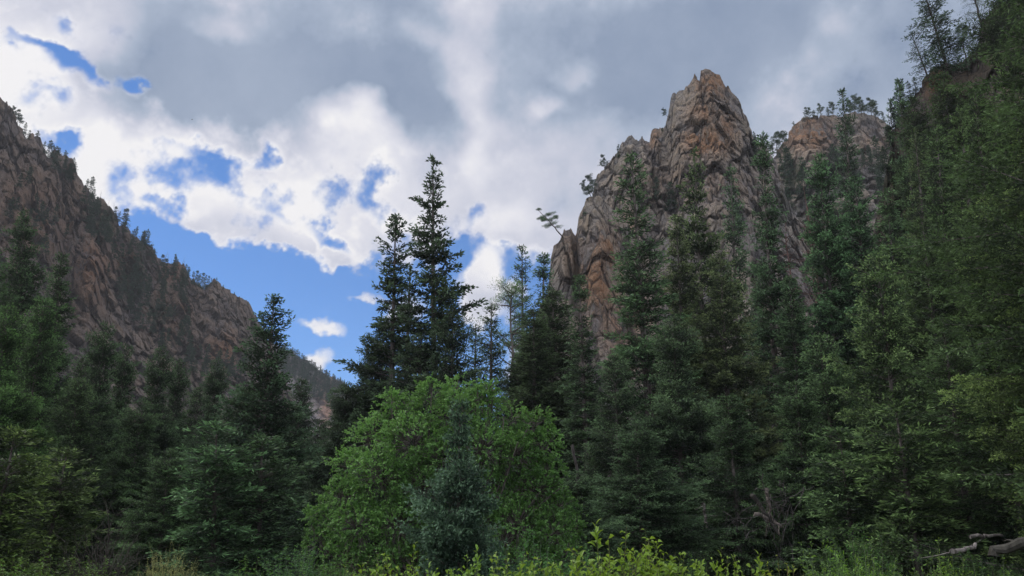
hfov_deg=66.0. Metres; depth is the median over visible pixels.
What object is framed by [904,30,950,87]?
spruce tree
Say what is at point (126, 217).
conifer
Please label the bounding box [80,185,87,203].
conifer
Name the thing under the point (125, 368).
spruce tree
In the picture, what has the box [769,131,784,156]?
pine tree
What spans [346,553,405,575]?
shrub
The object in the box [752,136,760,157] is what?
conifer
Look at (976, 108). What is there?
spruce tree
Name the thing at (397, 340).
spruce tree
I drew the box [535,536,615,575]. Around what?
shrub
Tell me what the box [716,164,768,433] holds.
spruce tree
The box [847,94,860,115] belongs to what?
pine tree
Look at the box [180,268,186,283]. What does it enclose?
conifer
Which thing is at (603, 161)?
pine tree
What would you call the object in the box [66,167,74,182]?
conifer
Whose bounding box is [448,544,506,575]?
shrub
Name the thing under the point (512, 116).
sky
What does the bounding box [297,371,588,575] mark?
broadleaf tree
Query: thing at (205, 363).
conifer
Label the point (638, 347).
spruce tree
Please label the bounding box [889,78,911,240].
spruce tree
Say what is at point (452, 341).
spruce tree
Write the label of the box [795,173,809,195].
conifer
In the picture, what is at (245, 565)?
shrub
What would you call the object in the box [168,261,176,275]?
conifer
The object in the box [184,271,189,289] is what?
conifer
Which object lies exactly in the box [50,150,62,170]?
conifer
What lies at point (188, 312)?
conifer
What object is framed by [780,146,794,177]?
conifer
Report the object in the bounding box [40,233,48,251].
conifer
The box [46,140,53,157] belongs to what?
conifer
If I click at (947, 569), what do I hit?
shrub
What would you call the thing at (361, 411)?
spruce tree
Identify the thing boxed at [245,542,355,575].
shrub
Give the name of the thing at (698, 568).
shrub
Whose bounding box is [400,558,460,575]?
shrub
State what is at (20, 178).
conifer
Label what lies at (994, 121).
spruce tree
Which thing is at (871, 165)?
conifer
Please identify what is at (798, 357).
spruce tree
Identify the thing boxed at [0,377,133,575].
spruce tree
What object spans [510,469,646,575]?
spruce tree
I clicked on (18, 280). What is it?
spruce tree
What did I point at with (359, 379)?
spruce tree
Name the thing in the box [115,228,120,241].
conifer
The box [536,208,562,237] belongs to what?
pine tree
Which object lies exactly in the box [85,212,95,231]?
conifer
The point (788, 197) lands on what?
conifer
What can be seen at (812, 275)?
dead tree
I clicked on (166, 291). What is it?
conifer
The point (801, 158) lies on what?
conifer
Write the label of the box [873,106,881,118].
pine tree
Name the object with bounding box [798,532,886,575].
shrub
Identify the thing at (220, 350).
conifer
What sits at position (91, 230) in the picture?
conifer
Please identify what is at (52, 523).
spruce tree
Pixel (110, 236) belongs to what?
conifer
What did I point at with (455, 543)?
spruce tree
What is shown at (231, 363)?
conifer
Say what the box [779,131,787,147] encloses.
pine tree
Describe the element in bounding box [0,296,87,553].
spruce tree
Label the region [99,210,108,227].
conifer
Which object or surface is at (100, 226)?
conifer
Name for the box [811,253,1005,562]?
spruce tree
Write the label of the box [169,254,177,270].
conifer
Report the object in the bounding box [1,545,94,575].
shrub
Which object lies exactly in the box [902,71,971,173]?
spruce tree
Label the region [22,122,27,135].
conifer
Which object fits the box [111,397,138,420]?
spruce tree
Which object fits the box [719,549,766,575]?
shrub
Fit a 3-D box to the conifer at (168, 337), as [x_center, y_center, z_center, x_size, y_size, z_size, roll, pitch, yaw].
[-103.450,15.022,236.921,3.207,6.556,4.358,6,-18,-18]
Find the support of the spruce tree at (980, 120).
on the hillside
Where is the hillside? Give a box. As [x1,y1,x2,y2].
[859,2,1023,293]
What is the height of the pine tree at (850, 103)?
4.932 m
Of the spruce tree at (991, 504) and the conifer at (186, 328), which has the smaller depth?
the spruce tree at (991, 504)
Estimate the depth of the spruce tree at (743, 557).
25.97 m
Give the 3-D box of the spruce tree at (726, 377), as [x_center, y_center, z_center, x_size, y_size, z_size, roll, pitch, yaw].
[9.925,5.465,37.766,7.534,15.649,6.887,1,-17,0]
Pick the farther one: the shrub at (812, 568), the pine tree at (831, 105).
the pine tree at (831, 105)
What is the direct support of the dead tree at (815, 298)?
on the hillside
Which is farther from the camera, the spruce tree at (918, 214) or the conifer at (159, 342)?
the conifer at (159, 342)
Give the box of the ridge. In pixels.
[268,342,349,452]
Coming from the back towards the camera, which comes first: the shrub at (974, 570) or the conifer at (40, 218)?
the conifer at (40, 218)
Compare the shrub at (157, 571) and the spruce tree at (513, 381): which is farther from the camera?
the spruce tree at (513, 381)
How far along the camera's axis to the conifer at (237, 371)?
253.98 m
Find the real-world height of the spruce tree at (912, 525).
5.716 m
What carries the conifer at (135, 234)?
on the cliff at (219, 317)
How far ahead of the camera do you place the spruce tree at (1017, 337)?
18.02 m
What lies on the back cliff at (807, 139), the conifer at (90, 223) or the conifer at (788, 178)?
the conifer at (788, 178)
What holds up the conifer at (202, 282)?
on the cliff at (219, 317)
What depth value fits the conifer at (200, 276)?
286.42 m
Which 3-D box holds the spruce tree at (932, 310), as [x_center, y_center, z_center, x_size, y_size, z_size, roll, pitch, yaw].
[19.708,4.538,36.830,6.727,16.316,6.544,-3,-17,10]
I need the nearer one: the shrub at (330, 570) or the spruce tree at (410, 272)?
the shrub at (330, 570)
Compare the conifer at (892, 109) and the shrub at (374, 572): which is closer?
the shrub at (374, 572)
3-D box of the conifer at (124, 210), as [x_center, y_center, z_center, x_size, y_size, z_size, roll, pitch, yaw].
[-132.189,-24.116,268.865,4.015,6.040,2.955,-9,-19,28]
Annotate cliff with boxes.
[0,97,313,472]
[774,111,892,302]
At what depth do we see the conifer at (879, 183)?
159.04 m
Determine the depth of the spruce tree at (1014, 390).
18.29 m
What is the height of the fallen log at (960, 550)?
0.302 m
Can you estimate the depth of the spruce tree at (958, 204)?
53.59 m
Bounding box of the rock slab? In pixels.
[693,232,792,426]
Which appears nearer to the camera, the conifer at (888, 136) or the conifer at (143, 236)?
the conifer at (888, 136)
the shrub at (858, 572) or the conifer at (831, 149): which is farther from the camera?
the conifer at (831, 149)
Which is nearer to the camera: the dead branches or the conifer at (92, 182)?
the dead branches
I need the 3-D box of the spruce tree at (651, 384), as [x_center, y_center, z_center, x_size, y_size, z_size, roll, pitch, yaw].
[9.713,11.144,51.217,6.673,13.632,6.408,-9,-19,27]
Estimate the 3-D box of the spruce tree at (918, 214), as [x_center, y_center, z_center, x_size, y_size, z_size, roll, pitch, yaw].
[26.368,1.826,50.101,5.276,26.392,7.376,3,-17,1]
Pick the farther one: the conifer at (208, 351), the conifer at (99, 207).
the conifer at (99, 207)
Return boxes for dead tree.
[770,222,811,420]
[792,187,829,379]
[794,206,827,341]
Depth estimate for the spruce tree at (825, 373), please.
26.84 m
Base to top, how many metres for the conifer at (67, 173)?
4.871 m
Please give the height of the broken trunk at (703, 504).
0.674 m
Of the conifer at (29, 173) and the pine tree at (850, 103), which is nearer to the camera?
the pine tree at (850, 103)
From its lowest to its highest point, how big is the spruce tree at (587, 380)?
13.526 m
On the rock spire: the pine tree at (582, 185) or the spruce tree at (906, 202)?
the pine tree at (582, 185)
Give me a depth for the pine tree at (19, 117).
235.35 m
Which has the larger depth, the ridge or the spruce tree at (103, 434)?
the ridge
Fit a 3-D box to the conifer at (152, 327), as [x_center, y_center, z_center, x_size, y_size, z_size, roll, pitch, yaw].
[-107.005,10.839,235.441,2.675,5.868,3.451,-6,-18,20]
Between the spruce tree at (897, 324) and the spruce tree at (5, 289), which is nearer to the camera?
the spruce tree at (897, 324)
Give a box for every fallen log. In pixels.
[920,542,976,558]
[968,534,1002,545]
[987,537,1023,560]
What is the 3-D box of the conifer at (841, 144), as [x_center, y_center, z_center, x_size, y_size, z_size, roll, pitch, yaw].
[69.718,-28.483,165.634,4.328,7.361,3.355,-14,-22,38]
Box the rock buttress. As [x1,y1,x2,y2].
[539,196,691,478]
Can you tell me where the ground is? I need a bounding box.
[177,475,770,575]
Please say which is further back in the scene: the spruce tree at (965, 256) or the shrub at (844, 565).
the spruce tree at (965, 256)
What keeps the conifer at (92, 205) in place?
on the cliff at (219, 317)
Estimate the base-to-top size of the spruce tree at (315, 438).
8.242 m
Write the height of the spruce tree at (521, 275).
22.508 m
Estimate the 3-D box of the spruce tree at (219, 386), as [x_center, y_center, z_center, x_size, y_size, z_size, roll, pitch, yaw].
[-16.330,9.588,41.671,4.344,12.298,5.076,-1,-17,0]
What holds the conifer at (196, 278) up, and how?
on the cliff at (219, 317)
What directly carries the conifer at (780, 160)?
on the back cliff at (807, 139)
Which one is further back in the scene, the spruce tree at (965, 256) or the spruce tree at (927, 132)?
the spruce tree at (927, 132)
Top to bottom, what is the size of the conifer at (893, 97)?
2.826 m
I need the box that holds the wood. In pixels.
[278,343,344,409]
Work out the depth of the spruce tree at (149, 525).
24.65 m
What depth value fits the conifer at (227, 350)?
251.89 m
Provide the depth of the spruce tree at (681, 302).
42.66 m
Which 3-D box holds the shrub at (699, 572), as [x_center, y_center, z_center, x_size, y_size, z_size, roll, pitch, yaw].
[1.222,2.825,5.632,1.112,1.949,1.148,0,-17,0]
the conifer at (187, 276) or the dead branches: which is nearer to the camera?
the dead branches
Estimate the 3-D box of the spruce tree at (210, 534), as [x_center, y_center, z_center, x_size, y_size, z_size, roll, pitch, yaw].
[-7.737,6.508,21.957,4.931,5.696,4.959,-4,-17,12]
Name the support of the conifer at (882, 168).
on the hillside
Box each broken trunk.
[571,445,591,506]
[695,502,711,527]
[750,493,786,539]
[753,508,781,530]
[762,488,771,513]
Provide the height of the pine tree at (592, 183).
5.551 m
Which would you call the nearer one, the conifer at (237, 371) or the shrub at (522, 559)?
the shrub at (522, 559)
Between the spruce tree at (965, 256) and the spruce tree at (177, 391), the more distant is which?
the spruce tree at (177, 391)
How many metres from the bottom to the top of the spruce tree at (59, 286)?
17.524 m
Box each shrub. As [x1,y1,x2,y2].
[0,550,51,575]
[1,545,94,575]
[38,555,138,575]
[137,540,207,575]
[206,555,263,575]
[226,546,318,575]
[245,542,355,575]
[297,547,387,575]
[343,542,418,575]
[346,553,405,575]
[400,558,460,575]
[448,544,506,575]
[477,544,537,575]
[488,528,598,575]
[496,524,553,575]
[515,546,589,575]
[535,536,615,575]
[543,550,608,575]
[565,519,675,575]
[601,529,723,575]
[639,540,708,575]
[667,552,742,575]
[690,550,740,575]
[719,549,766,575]
[754,554,803,575]
[788,553,825,575]
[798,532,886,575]
[811,520,910,575]
[829,537,901,575]
[879,552,969,575]
[909,537,972,575]
[937,547,1022,575]
[950,562,1013,575]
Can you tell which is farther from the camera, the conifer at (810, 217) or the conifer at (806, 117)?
the conifer at (806, 117)
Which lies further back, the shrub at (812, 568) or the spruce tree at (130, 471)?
the spruce tree at (130, 471)
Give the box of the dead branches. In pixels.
[723,474,812,574]
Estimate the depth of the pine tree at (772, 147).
180.69 m
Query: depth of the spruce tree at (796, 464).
25.01 m
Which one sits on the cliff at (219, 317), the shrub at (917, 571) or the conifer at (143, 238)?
the conifer at (143, 238)
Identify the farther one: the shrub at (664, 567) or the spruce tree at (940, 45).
the spruce tree at (940, 45)
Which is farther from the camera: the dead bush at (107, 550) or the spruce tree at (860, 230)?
the spruce tree at (860, 230)
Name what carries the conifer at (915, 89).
on the hillside
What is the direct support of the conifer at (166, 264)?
on the cliff at (219, 317)
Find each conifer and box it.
[2,197,14,218]
[13,197,21,210]
[16,173,23,187]
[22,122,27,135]
[25,166,33,186]
[31,197,39,213]
[32,201,45,222]
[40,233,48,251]
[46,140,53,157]
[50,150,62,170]
[52,204,59,221]
[63,156,68,170]
[63,224,69,235]
[65,163,71,176]
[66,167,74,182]
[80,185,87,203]
[83,193,93,212]
[84,201,95,220]
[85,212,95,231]
[87,219,97,237]
[88,176,95,193]
[93,197,100,213]
[95,200,102,217]
[95,215,104,235]
[95,228,103,245]
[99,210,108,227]
[103,216,109,236]
[104,213,113,233]
[105,226,111,241]
[113,206,119,221]
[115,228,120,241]
[119,209,128,223]
[120,208,129,227]
[127,229,137,245]
[128,239,134,252]
[138,287,150,305]
[139,231,146,248]
[140,235,146,254]
[145,229,151,245]
[149,315,158,333]
[150,249,159,264]
[156,254,165,272]
[156,327,165,343]
[157,277,165,296]
[158,290,167,310]
[159,259,168,277]
[159,280,167,296]
[162,328,172,347]
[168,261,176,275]
[168,273,177,290]
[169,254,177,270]
[178,267,187,281]
[178,280,187,299]
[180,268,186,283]
[180,288,188,303]
[182,306,191,323]
[182,316,191,333]
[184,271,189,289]
[192,271,200,285]
[197,275,202,288]
[200,273,206,289]
[200,357,208,373]
[202,344,212,362]
[215,348,224,366]
[222,349,232,368]
[227,355,234,372]
[233,359,242,377]
[652,176,661,198]
[664,181,677,209]
[723,201,745,241]
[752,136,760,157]
[776,153,784,171]
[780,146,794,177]
[784,148,793,170]
[784,170,793,196]
[785,187,795,210]
[791,169,811,200]
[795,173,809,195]
[798,156,810,184]
[801,107,809,119]
[809,204,815,220]
[827,143,841,175]
[833,149,841,166]
[834,139,854,163]
[857,171,868,189]
[859,148,868,166]
[864,135,883,163]
[865,145,873,163]
[867,152,876,173]
[874,158,884,186]
[874,170,883,194]
[875,176,882,192]
[876,146,893,174]
[881,103,899,130]
[883,125,895,150]
[891,92,905,120]
[905,81,912,99]
[911,77,919,94]
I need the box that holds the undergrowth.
[106,559,791,575]
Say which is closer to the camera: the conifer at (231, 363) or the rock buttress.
the rock buttress
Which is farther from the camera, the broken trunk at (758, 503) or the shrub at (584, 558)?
the broken trunk at (758, 503)
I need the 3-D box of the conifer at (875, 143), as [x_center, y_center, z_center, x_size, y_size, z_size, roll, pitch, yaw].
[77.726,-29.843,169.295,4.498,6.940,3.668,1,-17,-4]
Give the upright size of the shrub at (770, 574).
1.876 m
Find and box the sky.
[0,0,1006,375]
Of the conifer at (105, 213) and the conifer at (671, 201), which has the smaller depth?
the conifer at (671, 201)
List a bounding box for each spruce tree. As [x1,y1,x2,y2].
[0,208,66,395]
[0,232,30,403]
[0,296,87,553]
[0,302,64,554]
[0,358,65,459]
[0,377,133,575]
[0,423,73,575]
[3,446,113,575]
[19,252,92,450]
[46,320,153,566]
[61,354,111,399]
[69,399,182,575]
[79,343,152,560]
[93,448,228,575]
[107,345,196,571]
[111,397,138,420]
[145,419,284,575]
[151,293,346,574]
[157,357,199,569]
[161,357,230,571]
[174,386,218,476]
[176,394,283,546]
[186,432,323,575]
[265,416,300,492]
[272,377,327,563]
[293,418,327,561]
[296,381,374,565]
[302,356,383,565]
[307,331,493,570]
[310,325,404,559]
[327,213,425,537]
[347,153,522,549]
[372,267,428,448]
[372,300,506,573]
[394,398,522,575]
[455,324,489,451]
[470,303,520,489]
[483,285,609,561]
[485,307,594,568]
[485,356,553,510]
[497,244,535,399]
[506,251,578,450]
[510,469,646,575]
[550,273,613,561]
[562,353,698,574]
[574,151,749,551]
[578,379,610,481]
[587,420,748,575]
[614,313,769,575]
[624,360,662,474]
[643,146,782,528]
[650,214,753,525]
[671,393,808,575]
[675,250,794,569]
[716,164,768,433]
[727,379,904,575]
[741,130,819,537]
[745,276,783,464]
[759,426,911,575]
[762,276,849,549]
[770,316,814,413]
[773,331,904,575]
[776,151,875,536]
[799,175,918,453]
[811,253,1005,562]
[820,87,876,376]
[822,395,1007,575]
[840,317,938,514]
[850,188,938,489]
[858,217,971,514]
[864,0,1023,575]
[871,312,1023,575]
[881,98,899,186]
[883,155,929,341]
[884,93,955,197]
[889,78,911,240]
[897,337,1023,575]
[898,128,960,245]
[899,127,941,339]
[900,124,965,423]
[902,0,976,80]
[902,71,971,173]
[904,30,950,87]
[917,186,1023,543]
[925,80,1018,488]
[928,107,996,374]
[937,129,1023,575]
[947,87,1004,200]
[949,171,977,244]
[950,0,1023,66]
[957,41,1023,541]
[965,100,1023,202]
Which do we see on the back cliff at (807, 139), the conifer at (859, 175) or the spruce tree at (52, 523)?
the conifer at (859, 175)
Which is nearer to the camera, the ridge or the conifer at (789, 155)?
the conifer at (789, 155)
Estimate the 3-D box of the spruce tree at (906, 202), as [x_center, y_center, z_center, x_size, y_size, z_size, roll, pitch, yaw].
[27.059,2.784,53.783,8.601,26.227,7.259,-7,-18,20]
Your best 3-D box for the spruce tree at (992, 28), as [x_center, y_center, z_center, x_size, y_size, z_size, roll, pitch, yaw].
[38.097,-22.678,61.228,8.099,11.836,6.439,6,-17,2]
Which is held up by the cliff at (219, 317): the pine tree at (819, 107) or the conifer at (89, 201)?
the conifer at (89, 201)
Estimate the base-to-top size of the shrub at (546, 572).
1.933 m
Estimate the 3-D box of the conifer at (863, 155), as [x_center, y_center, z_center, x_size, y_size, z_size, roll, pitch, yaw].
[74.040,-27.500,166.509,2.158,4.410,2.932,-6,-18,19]
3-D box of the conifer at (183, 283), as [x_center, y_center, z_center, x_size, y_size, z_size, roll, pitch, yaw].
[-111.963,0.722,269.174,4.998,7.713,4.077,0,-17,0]
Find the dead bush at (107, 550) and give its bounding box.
[27,493,184,575]
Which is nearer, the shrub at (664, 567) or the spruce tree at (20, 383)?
the shrub at (664, 567)
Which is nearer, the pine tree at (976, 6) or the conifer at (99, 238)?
the pine tree at (976, 6)
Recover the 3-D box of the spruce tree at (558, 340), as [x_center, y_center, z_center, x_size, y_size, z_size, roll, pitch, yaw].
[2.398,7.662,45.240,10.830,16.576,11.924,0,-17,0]
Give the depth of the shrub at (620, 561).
5.96 m
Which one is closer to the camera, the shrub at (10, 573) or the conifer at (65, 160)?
the shrub at (10, 573)
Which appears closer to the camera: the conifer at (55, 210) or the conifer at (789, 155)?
the conifer at (789, 155)
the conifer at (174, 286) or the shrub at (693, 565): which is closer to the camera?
the shrub at (693, 565)
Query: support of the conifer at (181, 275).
on the cliff at (219, 317)
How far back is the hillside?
64.22 m
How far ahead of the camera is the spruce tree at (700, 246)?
45.42 m
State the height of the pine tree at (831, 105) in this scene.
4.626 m
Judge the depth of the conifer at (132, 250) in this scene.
262.56 m
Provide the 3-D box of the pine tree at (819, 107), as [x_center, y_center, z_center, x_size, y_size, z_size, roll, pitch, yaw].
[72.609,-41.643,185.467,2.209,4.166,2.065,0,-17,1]
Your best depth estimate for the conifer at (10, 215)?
202.30 m
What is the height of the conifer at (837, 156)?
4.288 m
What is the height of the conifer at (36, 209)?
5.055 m
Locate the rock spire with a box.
[592,69,838,360]
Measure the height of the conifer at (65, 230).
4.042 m
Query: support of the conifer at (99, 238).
on the cliff at (219, 317)
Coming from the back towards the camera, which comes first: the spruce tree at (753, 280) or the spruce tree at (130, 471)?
the spruce tree at (753, 280)
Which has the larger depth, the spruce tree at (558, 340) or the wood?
the wood
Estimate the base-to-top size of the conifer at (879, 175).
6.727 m
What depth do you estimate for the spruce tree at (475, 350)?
50.80 m
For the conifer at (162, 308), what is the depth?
253.64 m
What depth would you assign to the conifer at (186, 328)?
249.53 m
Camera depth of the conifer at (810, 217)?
157.96 m
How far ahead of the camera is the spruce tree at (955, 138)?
41.20 m
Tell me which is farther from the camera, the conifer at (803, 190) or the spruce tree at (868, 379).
the conifer at (803, 190)
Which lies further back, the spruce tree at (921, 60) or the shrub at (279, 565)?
the spruce tree at (921, 60)
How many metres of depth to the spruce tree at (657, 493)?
23.78 m
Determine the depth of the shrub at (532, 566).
6.23 m
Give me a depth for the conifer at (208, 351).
241.14 m
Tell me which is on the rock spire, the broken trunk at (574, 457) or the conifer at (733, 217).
the conifer at (733, 217)
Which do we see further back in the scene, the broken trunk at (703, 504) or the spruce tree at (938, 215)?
the spruce tree at (938, 215)
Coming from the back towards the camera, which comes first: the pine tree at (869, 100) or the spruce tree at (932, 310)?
the pine tree at (869, 100)
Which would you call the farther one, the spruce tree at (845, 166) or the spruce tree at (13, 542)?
the spruce tree at (845, 166)
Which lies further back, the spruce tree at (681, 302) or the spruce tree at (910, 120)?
the spruce tree at (910, 120)
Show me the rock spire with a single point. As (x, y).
(707, 116)
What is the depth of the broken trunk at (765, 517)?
18.89 m
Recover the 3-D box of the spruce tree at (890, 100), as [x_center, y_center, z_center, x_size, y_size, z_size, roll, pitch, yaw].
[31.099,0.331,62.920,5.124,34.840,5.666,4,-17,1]
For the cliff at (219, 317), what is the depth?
233.23 m
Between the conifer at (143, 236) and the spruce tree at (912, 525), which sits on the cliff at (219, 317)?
the conifer at (143, 236)
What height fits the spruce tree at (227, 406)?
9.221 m
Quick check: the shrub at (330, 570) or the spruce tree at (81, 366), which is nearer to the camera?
the shrub at (330, 570)
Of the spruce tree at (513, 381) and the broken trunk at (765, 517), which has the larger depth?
the spruce tree at (513, 381)
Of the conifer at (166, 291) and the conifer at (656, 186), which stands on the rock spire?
the conifer at (656, 186)
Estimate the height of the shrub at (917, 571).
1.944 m
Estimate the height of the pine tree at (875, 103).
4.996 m
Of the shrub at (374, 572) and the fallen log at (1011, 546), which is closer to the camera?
the shrub at (374, 572)
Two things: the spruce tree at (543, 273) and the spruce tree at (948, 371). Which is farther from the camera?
the spruce tree at (543, 273)
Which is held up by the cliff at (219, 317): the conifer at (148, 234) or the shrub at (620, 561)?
the conifer at (148, 234)
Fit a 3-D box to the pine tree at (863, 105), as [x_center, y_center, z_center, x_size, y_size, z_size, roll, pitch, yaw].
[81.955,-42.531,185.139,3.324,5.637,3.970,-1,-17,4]
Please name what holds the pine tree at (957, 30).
on the hillside
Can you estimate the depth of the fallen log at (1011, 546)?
14.09 m
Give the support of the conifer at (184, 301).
on the cliff at (219, 317)
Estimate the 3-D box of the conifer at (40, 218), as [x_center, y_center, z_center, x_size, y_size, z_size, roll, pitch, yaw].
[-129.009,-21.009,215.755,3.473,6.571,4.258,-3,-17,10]
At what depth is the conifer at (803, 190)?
165.77 m
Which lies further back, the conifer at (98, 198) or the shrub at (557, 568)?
the conifer at (98, 198)
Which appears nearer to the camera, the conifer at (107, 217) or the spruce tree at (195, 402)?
the spruce tree at (195, 402)
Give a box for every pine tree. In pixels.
[14,108,22,121]
[471,277,538,409]
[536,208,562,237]
[580,179,591,196]
[583,173,597,196]
[598,154,609,168]
[767,144,776,156]
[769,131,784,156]
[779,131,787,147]
[816,103,824,113]
[828,101,836,116]
[845,99,854,114]
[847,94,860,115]
[855,97,867,116]
[866,97,875,115]
[868,100,878,117]
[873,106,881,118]
[944,23,978,69]
[950,0,993,49]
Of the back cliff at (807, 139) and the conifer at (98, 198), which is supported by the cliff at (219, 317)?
the conifer at (98, 198)
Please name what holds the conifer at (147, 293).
on the cliff at (219, 317)
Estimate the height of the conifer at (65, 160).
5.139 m
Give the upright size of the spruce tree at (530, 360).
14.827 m
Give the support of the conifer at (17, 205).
on the cliff at (219, 317)
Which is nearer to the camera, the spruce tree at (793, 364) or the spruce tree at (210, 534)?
the spruce tree at (210, 534)
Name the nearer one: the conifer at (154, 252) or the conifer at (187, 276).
the conifer at (154, 252)
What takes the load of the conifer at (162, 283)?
on the cliff at (219, 317)
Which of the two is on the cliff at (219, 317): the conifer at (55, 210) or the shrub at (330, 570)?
the conifer at (55, 210)
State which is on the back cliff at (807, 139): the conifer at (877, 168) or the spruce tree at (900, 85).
the conifer at (877, 168)
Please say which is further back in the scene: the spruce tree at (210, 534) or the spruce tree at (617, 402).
the spruce tree at (617, 402)
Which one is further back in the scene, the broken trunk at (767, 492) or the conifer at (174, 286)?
the conifer at (174, 286)
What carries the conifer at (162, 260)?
on the cliff at (219, 317)
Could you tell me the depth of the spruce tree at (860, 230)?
46.24 m
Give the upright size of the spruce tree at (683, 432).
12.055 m
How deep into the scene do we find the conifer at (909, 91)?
67.05 m
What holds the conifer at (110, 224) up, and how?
on the cliff at (219, 317)
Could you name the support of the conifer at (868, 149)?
on the back cliff at (807, 139)
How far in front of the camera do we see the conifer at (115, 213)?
263.77 m
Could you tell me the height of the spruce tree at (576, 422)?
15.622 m
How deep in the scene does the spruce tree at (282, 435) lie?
49.11 m
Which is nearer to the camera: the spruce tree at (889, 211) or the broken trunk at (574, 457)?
the broken trunk at (574, 457)

